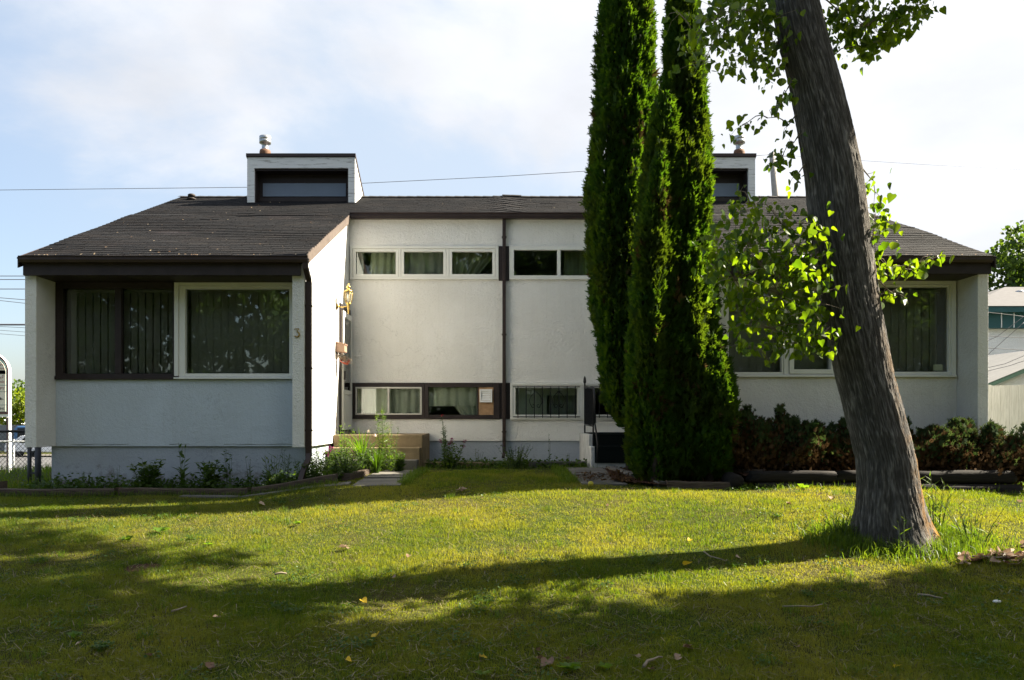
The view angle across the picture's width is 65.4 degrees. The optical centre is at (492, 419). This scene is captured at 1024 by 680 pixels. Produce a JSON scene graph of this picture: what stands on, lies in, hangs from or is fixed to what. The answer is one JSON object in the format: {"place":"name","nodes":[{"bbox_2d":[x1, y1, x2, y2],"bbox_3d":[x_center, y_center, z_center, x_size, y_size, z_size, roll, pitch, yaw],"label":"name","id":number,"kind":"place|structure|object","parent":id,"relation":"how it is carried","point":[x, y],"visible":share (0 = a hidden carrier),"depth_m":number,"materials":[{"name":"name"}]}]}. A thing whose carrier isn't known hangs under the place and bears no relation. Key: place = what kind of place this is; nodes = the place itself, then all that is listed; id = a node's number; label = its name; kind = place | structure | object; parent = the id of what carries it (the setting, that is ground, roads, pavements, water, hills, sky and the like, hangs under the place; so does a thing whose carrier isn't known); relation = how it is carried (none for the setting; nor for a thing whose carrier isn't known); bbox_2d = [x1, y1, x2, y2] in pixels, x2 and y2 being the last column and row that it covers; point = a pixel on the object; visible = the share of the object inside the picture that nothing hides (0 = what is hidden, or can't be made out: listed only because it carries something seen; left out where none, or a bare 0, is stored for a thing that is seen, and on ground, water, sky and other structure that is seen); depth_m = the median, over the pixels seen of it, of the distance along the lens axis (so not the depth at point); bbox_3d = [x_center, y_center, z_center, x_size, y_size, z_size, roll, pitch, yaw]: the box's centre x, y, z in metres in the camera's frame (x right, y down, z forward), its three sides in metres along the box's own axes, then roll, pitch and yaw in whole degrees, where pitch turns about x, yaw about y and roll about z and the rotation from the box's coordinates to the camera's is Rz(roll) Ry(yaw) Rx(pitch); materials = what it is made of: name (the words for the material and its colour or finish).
{"place":"outdoors","nodes":[
{"label":"outdoors","id":0,"kind":"place"},
{"bbox_2d":[0,425,24,450],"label":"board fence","id":1,"kind":"object","parent":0,"point":[2,437],"visible":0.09,"depth_m":62.00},
{"bbox_2d":[0,463,51,488],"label":"rough grass","id":2,"kind":"structure","parent":0,"point":[48,469],"depth_m":13.22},
{"bbox_2d":[0,457,51,469],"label":"road","id":3,"kind":"structure","parent":0,"point":[47,460],"depth_m":45.68,"materials":[{"name":"asphalt"}]},
{"bbox_2d":[179,481,350,497],"bbox_3d":[-3.065,0.973,10.773,2.274,0.272,0.181,0,0,-1],"label":"edging","id":4,"kind":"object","parent":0,"point":[225,496],"depth_m":10.70,"materials":[{"name":"concrete"}]},
{"bbox_2d":[353,470,412,486],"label":"path","id":5,"kind":"structure","parent":0,"point":[386,477],"depth_m":11.12,"materials":[{"name":"concrete"}]},
{"bbox_2d":[365,446,386,472],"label":"daylily clump","id":6,"kind":"object","parent":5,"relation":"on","point":[376,461],"visible":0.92,"depth_m":11.76,"materials":[{"name":"green plant"}]},
{"bbox_2d":[391,451,405,470],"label":"bushy weed","id":7,"kind":"object","parent":5,"relation":"on","point":[398,465],"visible":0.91,"depth_m":12.31,"materials":[{"name":"green plant"}]},
{"bbox_2d":[0,451,1023,679],"bbox_3d":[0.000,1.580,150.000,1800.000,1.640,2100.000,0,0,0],"label":"ground","id":8,"kind":"structure","parent":0,"point":[440,586],"depth_m":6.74,"materials":[{"name":"plant"}]},
{"bbox_2d":[0,355,11,471],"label":"sign","id":9,"kind":"object","parent":8,"relation":"on","point":[5,390],"visible":1,"depth_m":30.02,"materials":[{"name":"metal"}]},
{"bbox_2d":[0,387,24,424],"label":"tree","id":10,"kind":"object","parent":8,"relation":"on","point":[18,412],"visible":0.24,"depth_m":65.52,"materials":[{"name":"green plant"}]},
{"bbox_2d":[12,379,24,402],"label":"tree","id":11,"kind":"object","parent":8,"relation":"on","point":[18,386],"visible":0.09,"depth_m":77.73,"materials":[{"name":"green plant"}]},
{"bbox_2d":[14,426,24,439],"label":"parked van","id":12,"kind":"object","parent":8,"relation":"on","point":[19,428],"visible":0.06,"depth_m":59.04,"materials":[{"name":"blue paint"}]},
{"bbox_2d":[0,430,42,482],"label":"chain link fence","id":13,"kind":"object","parent":8,"relation":"on","point":[12,431],"visible":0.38,"depth_m":12.35,"materials":[{"name":"metal"}]},
{"bbox_2d":[0,439,51,470],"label":"chain link fence","id":14,"kind":"object","parent":8,"relation":"on","point":[14,451],"visible":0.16,"depth_m":21.00,"materials":[{"name":"metal"}]},
{"bbox_2d":[4,435,51,456],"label":"parked car","id":15,"kind":"object","parent":8,"relation":"on","point":[20,453],"visible":0.21,"depth_m":51.42,"materials":[{"name":"white paint"}]},
{"bbox_2d":[27,447,40,485],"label":"gate posts","id":16,"kind":"object","parent":8,"relation":"on","point":[37,452],"visible":0.63,"depth_m":12.07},
{"bbox_2d":[0,487,118,496],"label":"landscape timber","id":17,"kind":"object","parent":8,"relation":"on","point":[6,491],"visible":0.52,"depth_m":10.87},
{"bbox_2d":[67,630,82,637],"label":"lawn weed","id":18,"kind":"object","parent":8,"relation":"on","point":[73,634],"visible":1,"depth_m":5.24,"materials":[{"name":"green plant"}]},
{"bbox_2d":[124,563,161,571],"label":"bare soil","id":19,"kind":"structure","parent":8,"relation":"on","point":[143,567],"depth_m":6.95,"materials":[{"name":"brown soil"}]},
{"bbox_2d":[118,487,249,495],"bbox_3d":[-4.225,1.010,10.915,1.750,0.180,0.134,0,0,-1],"label":"landscape timber","id":20,"kind":"object","parent":8,"relation":"on","point":[191,490],"visible":0.47,"depth_m":10.86,"materials":[{"name":"wood"}]},
{"bbox_2d":[261,452,282,484],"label":"weed","id":21,"kind":"object","parent":8,"relation":"on","point":[268,469],"visible":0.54,"depth_m":11.39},
{"bbox_2d":[262,469,286,484],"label":"bushy weed","id":22,"kind":"object","parent":8,"relation":"on","point":[276,478],"visible":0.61,"depth_m":11.12,"materials":[{"name":"green plant"}]},
{"bbox_2d":[251,473,337,493],"bbox_3d":[-2.725,0.912,10.975,1.154,0.367,0.134,0,0,-4],"label":"landscape timber","id":23,"kind":"object","parent":8,"relation":"on","point":[302,481],"visible":0.56,"depth_m":10.93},
{"bbox_2d":[293,459,321,479],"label":"bushy weed","id":24,"kind":"object","parent":8,"relation":"on","point":[307,472],"visible":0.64,"depth_m":11.11,"materials":[{"name":"green plant"}]},
{"bbox_2d":[327,449,354,474],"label":"bushy weed","id":25,"kind":"object","parent":8,"relation":"on","point":[330,457],"visible":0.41,"depth_m":11.42,"materials":[{"name":"green plant"}]},
{"bbox_2d":[326,451,362,473],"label":"bushy weed","id":26,"kind":"object","parent":8,"relation":"on","point":[347,466],"visible":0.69,"depth_m":11.21,"materials":[{"name":"green plant"}]},
{"bbox_2d":[342,468,370,480],"bbox_3d":[-1.955,0.812,11.425,0.124,0.193,0.677,0,0,16],"label":"landscape timber","id":27,"kind":"object","parent":8,"relation":"on","point":[363,472],"visible":0.56,"depth_m":11.31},
{"bbox_2d":[344,446,374,470],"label":"bushy weed","id":28,"kind":"object","parent":8,"relation":"on","point":[361,463],"visible":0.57,"depth_m":11.80,"materials":[{"name":"green plant"}]},
{"bbox_2d":[363,449,382,472],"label":"bushy weed","id":29,"kind":"object","parent":8,"relation":"on","point":[372,468],"visible":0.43,"depth_m":11.95,"materials":[{"name":"green plant"}]},
{"bbox_2d":[330,433,429,469],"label":"concrete steps","id":30,"kind":"structure","parent":8,"relation":"on","point":[414,448],"depth_m":13.20,"materials":[{"name":"concrete"}]},
{"bbox_2d":[439,414,447,467],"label":"lily plant","id":31,"kind":"object","parent":8,"relation":"on","point":[444,441],"visible":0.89,"depth_m":13.06,"materials":[{"name":"green plant"}]},
{"bbox_2d":[439,437,466,468],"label":"bee balm plant","id":32,"kind":"object","parent":8,"relation":"on","point":[449,459],"visible":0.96,"depth_m":12.97,"materials":[{"name":"green plant"}]},
{"bbox_2d":[423,461,492,467],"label":"garden kerb","id":33,"kind":"structure","parent":8,"relation":"on","point":[475,463],"depth_m":13.18,"materials":[{"name":"beige concrete"}]},
{"bbox_2d":[17,134,996,487],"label":"duplex house","id":34,"kind":"structure","parent":8,"relation":"on","point":[207,328],"depth_m":12.12,"materials":[{"name":"white paint"}]},
{"bbox_2d":[55,282,178,379],"bbox_3d":[-5.507,-1.308,11.793,1.814,1.427,0.275,0,0,0],"label":"window","id":35,"kind":"structure","parent":34,"relation":"in","point":[119,298],"depth_m":11.88,"materials":[{"name":"glass"}]},
{"bbox_2d":[173,282,291,378],"bbox_3d":[-3.746,-1.308,11.785,1.845,1.416,0.290,0,0,0],"label":"window","id":36,"kind":"structure","parent":34,"relation":"in","point":[205,290],"depth_m":11.89,"materials":[{"name":"glass"}]},
{"bbox_2d":[336,342,347,356],"bbox_3d":[-2.567,-1.196,13.540,0.163,0.257,0.260,0,0,0],"label":"mailbox","id":37,"kind":"object","parent":34,"relation":"attached to","point":[341,347],"visible":0.97,"depth_m":13.42,"materials":[{"name":"beige metal"}]},
{"bbox_2d":[337,354,351,364],"bbox_3d":[-2.517,-1.022,13.551,0.311,0.180,0.158,0,0,-25],"label":"newspaper roll","id":38,"kind":"object","parent":37,"relation":"hanging from","point":[344,358],"visible":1,"depth_m":13.54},
{"bbox_2d":[336,283,352,313],"bbox_3d":[-2.509,-2.057,13.520,0.277,0.527,0.140,0,0,0],"label":"wall lantern","id":39,"kind":"object","parent":34,"relation":"attached to","point":[348,302],"depth_m":13.51,"materials":[{"name":"gold metal"}]},
{"bbox_2d":[339,303,355,433],"bbox_3d":[-2.585,-0.886,14.210,0.130,2.268,0.960,0,0,0],"label":"door","id":40,"kind":"structure","parent":34,"relation":"in","point":[345,319],"depth_m":14.05,"materials":[{"name":"white paint"}]},
{"bbox_2d":[352,383,424,418],"bbox_3d":[-1.937,-0.350,14.772,1.362,0.700,0.225,0,0,0],"label":"window","id":41,"kind":"structure","parent":34,"relation":"in","point":[408,399],"depth_m":14.81,"materials":[{"name":"glass"}]},
{"bbox_2d":[350,246,498,279],"bbox_3d":[-1.265,-2.900,14.833,2.742,0.800,0.317,0,0,0],"label":"window","id":42,"kind":"structure","parent":34,"relation":"in","point":[387,262],"depth_m":14.69,"materials":[{"name":"white plastic"}]},
{"bbox_2d":[425,383,499,418],"bbox_3d":[-0.561,-0.350,14.771,1.380,0.700,0.262,0,0,0],"label":"window","id":43,"kind":"structure","parent":34,"relation":"in","point":[472,400],"depth_m":14.69,"materials":[{"name":"brown paint"}]},
{"bbox_2d":[510,383,582,419],"bbox_3d":[0.990,-0.400,14.826,1.334,0.800,0.403,0,0,0],"label":"window","id":44,"kind":"structure","parent":34,"relation":"in","point":[528,401],"depth_m":14.84,"materials":[{"name":"glass"}]},
{"bbox_2d":[509,246,589,279],"bbox_3d":[1.674,-2.900,14.848,2.738,0.700,0.346,0,0,0],"label":"window","id":45,"kind":"structure","parent":34,"relation":"in","point":[575,263],"depth_m":14.68,"materials":[{"name":"white plastic"}]},
{"bbox_2d":[583,383,613,419],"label":"window","id":46,"kind":"structure","parent":34,"relation":"in","point":[598,417],"depth_m":14.67,"materials":[{"name":"white plastic"}]},
{"bbox_2d":[729,281,956,376],"bbox_3d":[5.056,-1.335,11.810,3.467,1.410,0.340,0,0,0],"label":"window","id":47,"kind":"structure","parent":34,"relation":"in","point":[918,307],"depth_m":11.95,"materials":[{"name":"white plastic"}]},
{"bbox_2d":[0,463,1022,497],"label":"rough grass","id":48,"kind":"structure","parent":8,"relation":"on","point":[557,469],"depth_m":10.84,"materials":[{"name":"plant"}]},
{"bbox_2d":[0,485,1023,679],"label":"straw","id":49,"kind":"object","parent":8,"relation":"on","point":[521,669],"visible":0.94,"depth_m":5.68,"materials":[{"name":"beige plant"}]},
{"bbox_2d":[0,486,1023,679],"bbox_3d":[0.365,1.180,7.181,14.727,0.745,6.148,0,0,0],"label":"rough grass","id":50,"kind":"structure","parent":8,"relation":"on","point":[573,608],"depth_m":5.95,"materials":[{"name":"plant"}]},
{"bbox_2d":[0,486,1023,679],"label":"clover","id":51,"kind":"object","parent":8,"relation":"on","point":[99,646],"visible":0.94,"depth_m":5.98,"materials":[{"name":"green plant"}]},
{"bbox_2d":[496,444,532,468],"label":"catmint plant","id":52,"kind":"object","parent":8,"relation":"on","point":[513,463],"visible":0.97,"depth_m":13.01,"materials":[{"name":"green plant"}]},
{"bbox_2d":[537,655,553,666],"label":"fallen leaf","id":53,"kind":"object","parent":8,"relation":"on","point":[548,661],"visible":1,"depth_m":4.86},
{"bbox_2d":[528,461,586,467],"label":"garden kerb","id":54,"kind":"structure","parent":8,"relation":"on","point":[535,462],"depth_m":13.16,"materials":[{"name":"concrete"}]},
{"bbox_2d":[558,661,581,670],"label":"lawn weed","id":55,"kind":"object","parent":8,"relation":"on","point":[574,666],"visible":1,"depth_m":4.75,"materials":[{"name":"green plant"}]},
{"bbox_2d":[580,432,625,467],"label":"carpeted steps","id":56,"kind":"structure","parent":8,"relation":"on","point":[611,450],"depth_m":13.06,"materials":[{"name":"carpet"}]},
{"bbox_2d":[583,376,598,461],"bbox_3d":[1.660,-0.054,13.555,0.065,1.472,1.543,0,0,-1],"label":"iron railing","id":57,"kind":"object","parent":56,"relation":"on","point":[589,406],"visible":1,"depth_m":13.40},
{"bbox_2d":[606,466,632,475],"bbox_3d":[1.920,0.806,11.750,0.154,0.201,1.118,0,0,-10],"label":"stone edging","id":58,"kind":"object","parent":8,"relation":"on","point":[613,468],"visible":0.31,"depth_m":11.85,"materials":[{"name":"concrete"}]},
{"bbox_2d":[632,475,665,487],"bbox_3d":[2.130,0.855,10.775,0.154,0.177,0.782,0,0,-16],"label":"stone edging","id":59,"kind":"object","parent":8,"relation":"on","point":[660,484],"visible":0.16,"depth_m":10.44,"materials":[{"name":"stone"}]},
{"bbox_2d":[605,468,746,484],"bbox_3d":[2.610,0.795,11.375,1.980,0.092,2.250,0,0,0],"label":"mulch bed","id":60,"kind":"object","parent":8,"relation":"on","point":[633,479],"visible":0.2,"depth_m":10.77,"materials":[{"name":"brown wood"}]},
{"bbox_2d":[579,0,660,470],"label":"cedar tree","id":61,"kind":"object","parent":60,"relation":"on","point":[624,75],"visible":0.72,"depth_m":11.66,"materials":[{"name":"green plant"}]},
{"bbox_2d":[628,137,672,485],"bbox_3d":[2.114,-1.390,10.604,0.625,4.724,0.562,0,0,0],"label":"cedar tree","id":62,"kind":"object","parent":60,"relation":"on","point":[650,273],"visible":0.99,"depth_m":10.48,"materials":[{"name":"green plant"}]},
{"bbox_2d":[619,78,686,480],"bbox_3d":[2.209,-1.873,10.870,1.002,5.672,0.966,0,0,0],"label":"cedar tree","id":63,"kind":"object","parent":60,"relation":"on","point":[665,115],"visible":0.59,"depth_m":10.65,"materials":[{"name":"green plant"}]},
{"bbox_2d":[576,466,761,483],"bbox_3d":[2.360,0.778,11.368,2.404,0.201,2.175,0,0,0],"label":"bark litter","id":64,"kind":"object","parent":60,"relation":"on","point":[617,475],"visible":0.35,"depth_m":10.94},
{"bbox_2d":[623,0,741,480],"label":"cedar tree","id":65,"kind":"object","parent":60,"relation":"on","point":[697,199],"visible":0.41,"depth_m":10.72,"materials":[{"name":"green plant"}]},
{"bbox_2d":[689,329,743,481],"bbox_3d":[2.978,-0.130,10.713,0.757,2.205,0.724,0,0,0],"label":"cedar tree","id":66,"kind":"object","parent":60,"relation":"on","point":[725,403],"visible":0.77,"depth_m":10.49,"materials":[{"name":"green plant"}]},
{"bbox_2d":[721,472,744,488],"bbox_3d":[3.147,0.798,10.435,0.215,0.225,0.450,0,0,0],"label":"rock","id":67,"kind":"object","parent":60,"relation":"on","point":[735,480],"visible":0.81,"depth_m":10.23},
{"bbox_2d":[666,480,733,488],"bbox_3d":[2.680,0.867,10.330,0.842,0.168,0.144,0,0,4],"label":"landscape timber","id":68,"kind":"object","parent":8,"relation":"on","point":[697,484],"visible":0.49,"depth_m":10.27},
{"bbox_2d":[769,152,778,195],"bbox_3d":[11.716,-4.835,32.000,1.224,11.801,0.340,0,0,0],"label":"utility pole","id":69,"kind":"object","parent":8,"relation":"on","point":[774,182],"visible":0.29,"depth_m":31.89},
{"bbox_2d":[20,154,768,189],"bbox_3d":[-7.804,-9.933,32.000,38.048,1.508,0.019,0,0,0],"label":"overhead wire","id":70,"kind":"object","parent":69,"relation":"attached to","point":[246,187],"visible":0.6,"depth_m":31.99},
{"bbox_2d":[754,482,855,487],"bbox_3d":[4.171,0.893,10.360,1.572,0.172,0.128,0,0,0],"label":"log","id":71,"kind":"object","parent":8,"relation":"on","point":[818,484],"visible":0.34,"depth_m":10.31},
{"bbox_2d":[745,470,837,482],"bbox_3d":[3.913,0.742,10.400,1.220,0.171,0.131,0,0,0],"label":"log","id":72,"kind":"object","parent":71,"relation":"on","point":[792,476],"visible":1,"depth_m":10.34,"materials":[{"name":"wood"}]},
{"bbox_2d":[835,470,855,482],"bbox_3d":[4.994,0.739,10.400,1.121,0.166,0.128,0,0,0],"label":"log","id":73,"kind":"object","parent":71,"relation":"on","point":[847,476],"visible":0.27,"depth_m":10.34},
{"bbox_2d":[661,0,953,558],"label":"cottonwood tree","id":74,"kind":"object","parent":8,"relation":"on","point":[841,277],"visible":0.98,"depth_m":7.28,"materials":[{"name":"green plant"}]},
{"bbox_2d":[817,502,859,535],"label":"grass tuft","id":75,"kind":"object","parent":8,"relation":"on","point":[844,526],"visible":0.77,"depth_m":7.71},
{"bbox_2d":[744,510,1019,566],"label":"rough grass","id":76,"kind":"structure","parent":8,"relation":"on","point":[951,539],"depth_m":7.45,"materials":[{"name":"plant"}]},
{"bbox_2d":[893,514,911,554],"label":"grass tuft","id":77,"kind":"object","parent":8,"relation":"on","point":[907,551],"visible":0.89,"depth_m":7.30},
{"bbox_2d":[921,471,953,527],"bbox_3d":[4.441,0.837,7.969,0.386,0.660,0.476,0,0,16],"label":"grass tuft","id":78,"kind":"object","parent":8,"relation":"on","point":[932,509],"visible":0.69,"depth_m":7.94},
{"bbox_2d":[941,500,1008,544],"bbox_3d":[4.624,0.991,7.676,0.539,0.452,0.422,0,0,0],"label":"grass tuft","id":79,"kind":"object","parent":8,"relation":"on","point":[965,524],"visible":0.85,"depth_m":7.63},
{"bbox_2d":[935,484,1021,493],"bbox_3d":[6.281,0.927,10.360,1.209,0.195,0.150,0,0,0],"label":"landscape timber","id":80,"kind":"object","parent":8,"relation":"on","point":[1003,488],"visible":0.47,"depth_m":10.29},
{"bbox_2d":[919,470,1017,483],"bbox_3d":[6.162,0.749,10.420,1.349,0.195,0.144,0,0,0],"label":"log","id":81,"kind":"object","parent":80,"relation":"on","point":[973,477],"visible":0.76,"depth_m":10.35,"materials":[{"name":"wood"}]},
{"bbox_2d":[984,220,1023,291],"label":"tree","id":82,"kind":"object","parent":8,"relation":"on","point":[1011,265],"visible":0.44,"depth_m":41.53,"materials":[{"name":"green plant"}]},
{"bbox_2d":[988,287,1023,354],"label":"neighbour house","id":83,"kind":"structure","parent":8,"relation":"on","point":[1007,300],"depth_m":28.00,"materials":[{"name":"paint"}]},
{"bbox_2d":[988,385,1023,481],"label":"white board fence","id":84,"kind":"object","parent":8,"relation":"on","point":[1006,405],"visible":0.17,"depth_m":12.90,"materials":[{"name":"wood"}]},
{"bbox_2d":[988,351,1023,385],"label":"neighbour garage","id":85,"kind":"structure","parent":8,"relation":"on","point":[1011,375],"depth_m":18.97,"materials":[{"name":"paint"}]},
{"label":"bed","id":86,"kind":"structure","parent":8,"relation":"on","visible":0},
{"bbox_2d":[127,457,165,487],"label":"stonecrop plant","id":87,"kind":"object","parent":86,"relation":"on","point":[148,471],"visible":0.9,"depth_m":11.25,"materials":[{"name":"green plant"}]},
{"bbox_2d":[173,442,189,486],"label":"dock weed","id":88,"kind":"object","parent":86,"relation":"on","point":[182,473],"visible":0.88,"depth_m":11.29,"materials":[{"name":"green plant"}]},
{"bbox_2d":[194,459,224,487],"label":"stonecrop plant","id":89,"kind":"object","parent":86,"relation":"on","point":[207,472],"visible":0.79,"depth_m":11.37,"materials":[{"name":"green plant"}]},
{"bbox_2d":[220,449,234,484],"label":"dock weed","id":90,"kind":"object","parent":86,"relation":"on","point":[226,471],"visible":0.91,"depth_m":11.40,"materials":[{"name":"green plant"}]},
{"bbox_2d":[281,448,291,482],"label":"willowherb plant","id":91,"kind":"object","parent":86,"relation":"on","point":[287,467],"visible":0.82,"depth_m":11.18,"materials":[{"name":"green plant"}]},
{"bbox_2d":[20,455,586,490],"bbox_3d":[-2.400,0.819,12.150,8.600,0.471,2.303,0,0,-23],"label":"ground cover","id":92,"kind":"object","parent":86,"relation":"on","point":[45,484],"visible":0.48,"depth_m":11.34,"materials":[{"name":"green plant"}]},
{"bbox_2d":[309,453,331,476],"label":"bushy weed","id":93,"kind":"object","parent":86,"relation":"on","point":[315,462],"visible":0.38,"depth_m":11.35,"materials":[{"name":"green plant"}]},
{"bbox_2d":[315,444,349,472],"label":"rose bush","id":94,"kind":"object","parent":86,"relation":"on","point":[331,451],"visible":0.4,"depth_m":11.65,"materials":[{"name":"green plant"}]},
{"bbox_2d":[336,422,353,458],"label":"willowherb plant","id":95,"kind":"object","parent":86,"relation":"on","point":[340,441],"visible":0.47,"depth_m":12.36,"materials":[{"name":"green plant"}]},
{"bbox_2d":[342,428,387,468],"bbox_3d":[-1.936,0.450,12.158,0.856,0.711,0.849,0,0,-40],"label":"daylily clump","id":96,"kind":"object","parent":86,"relation":"on","point":[360,449],"visible":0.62,"depth_m":12.02,"materials":[{"name":"green plant"}]},
{"bbox_2d":[374,406,392,471],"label":"lily plant","id":97,"kind":"object","parent":86,"relation":"on","point":[383,445],"visible":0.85,"depth_m":12.21,"materials":[{"name":"green plant"}]},
{"bbox_2d":[384,427,399,471],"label":"lily plant","id":98,"kind":"object","parent":86,"relation":"on","point":[390,462],"visible":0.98,"depth_m":12.18,"materials":[{"name":"green plant"}]},
{"bbox_2d":[0,0,1023,389],"label":"sky","id":99,"kind":"structure","parent":0,"point":[173,97],"materials":[{"name":"white"}]},
{"bbox_2d":[566,467,626,485],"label":"path","id":100,"kind":"structure","parent":0,"point":[595,470],"depth_m":11.34,"materials":[{"name":"concrete"}]},
{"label":"raised bed","id":101,"kind":"structure","parent":0,"visible":0},
{"bbox_2d":[732,468,765,472],"bbox_3d":[3.335,0.689,10.810,0.685,0.096,0.124,0,0,34],"label":"loose board","id":102,"kind":"object","parent":101,"relation":"on","point":[739,470],"visible":0.38,"depth_m":10.71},
{"bbox_2d":[719,402,825,483],"bbox_3d":[3.784,0.377,10.951,1.682,1.245,1.290,0,0,12],"label":"juniper bush","id":103,"kind":"object","parent":101,"relation":"on","point":[761,442],"visible":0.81,"depth_m":10.69,"materials":[{"name":"green plant"}]},
{"bbox_2d":[779,411,842,470],"bbox_3d":[4.293,0.447,11.094,1.088,1.152,1.382,0,0,44],"label":"juniper bush","id":104,"kind":"object","parent":101,"relation":"on","point":[820,433],"visible":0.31,"depth_m":10.68,"materials":[{"name":"green plant"}]},
{"bbox_2d":[818,417,855,470],"bbox_3d":[4.883,0.522,11.020,1.514,1.180,1.152,0,0,-32],"label":"juniper bush","id":105,"kind":"object","parent":101,"relation":"on","point":[845,454],"visible":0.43,"depth_m":10.78,"materials":[{"name":"green plant"}]},
{"bbox_2d":[906,416,961,470],"bbox_3d":[5.764,0.460,11.024,1.288,1.069,1.197,0,0,-10],"label":"juniper bush","id":106,"kind":"object","parent":101,"relation":"on","point":[938,445],"visible":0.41,"depth_m":10.71,"materials":[{"name":"green plant"}]},
{"bbox_2d":[915,416,1023,470],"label":"juniper bush","id":107,"kind":"object","parent":101,"relation":"on","point":[965,454],"visible":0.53,"depth_m":10.72,"materials":[{"name":"green plant"}]},
{"bbox_2d":[968,418,1023,487],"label":"juniper bush","id":108,"kind":"object","parent":101,"relation":"on","point":[1007,460],"visible":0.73,"depth_m":10.57,"materials":[{"name":"green plant"}]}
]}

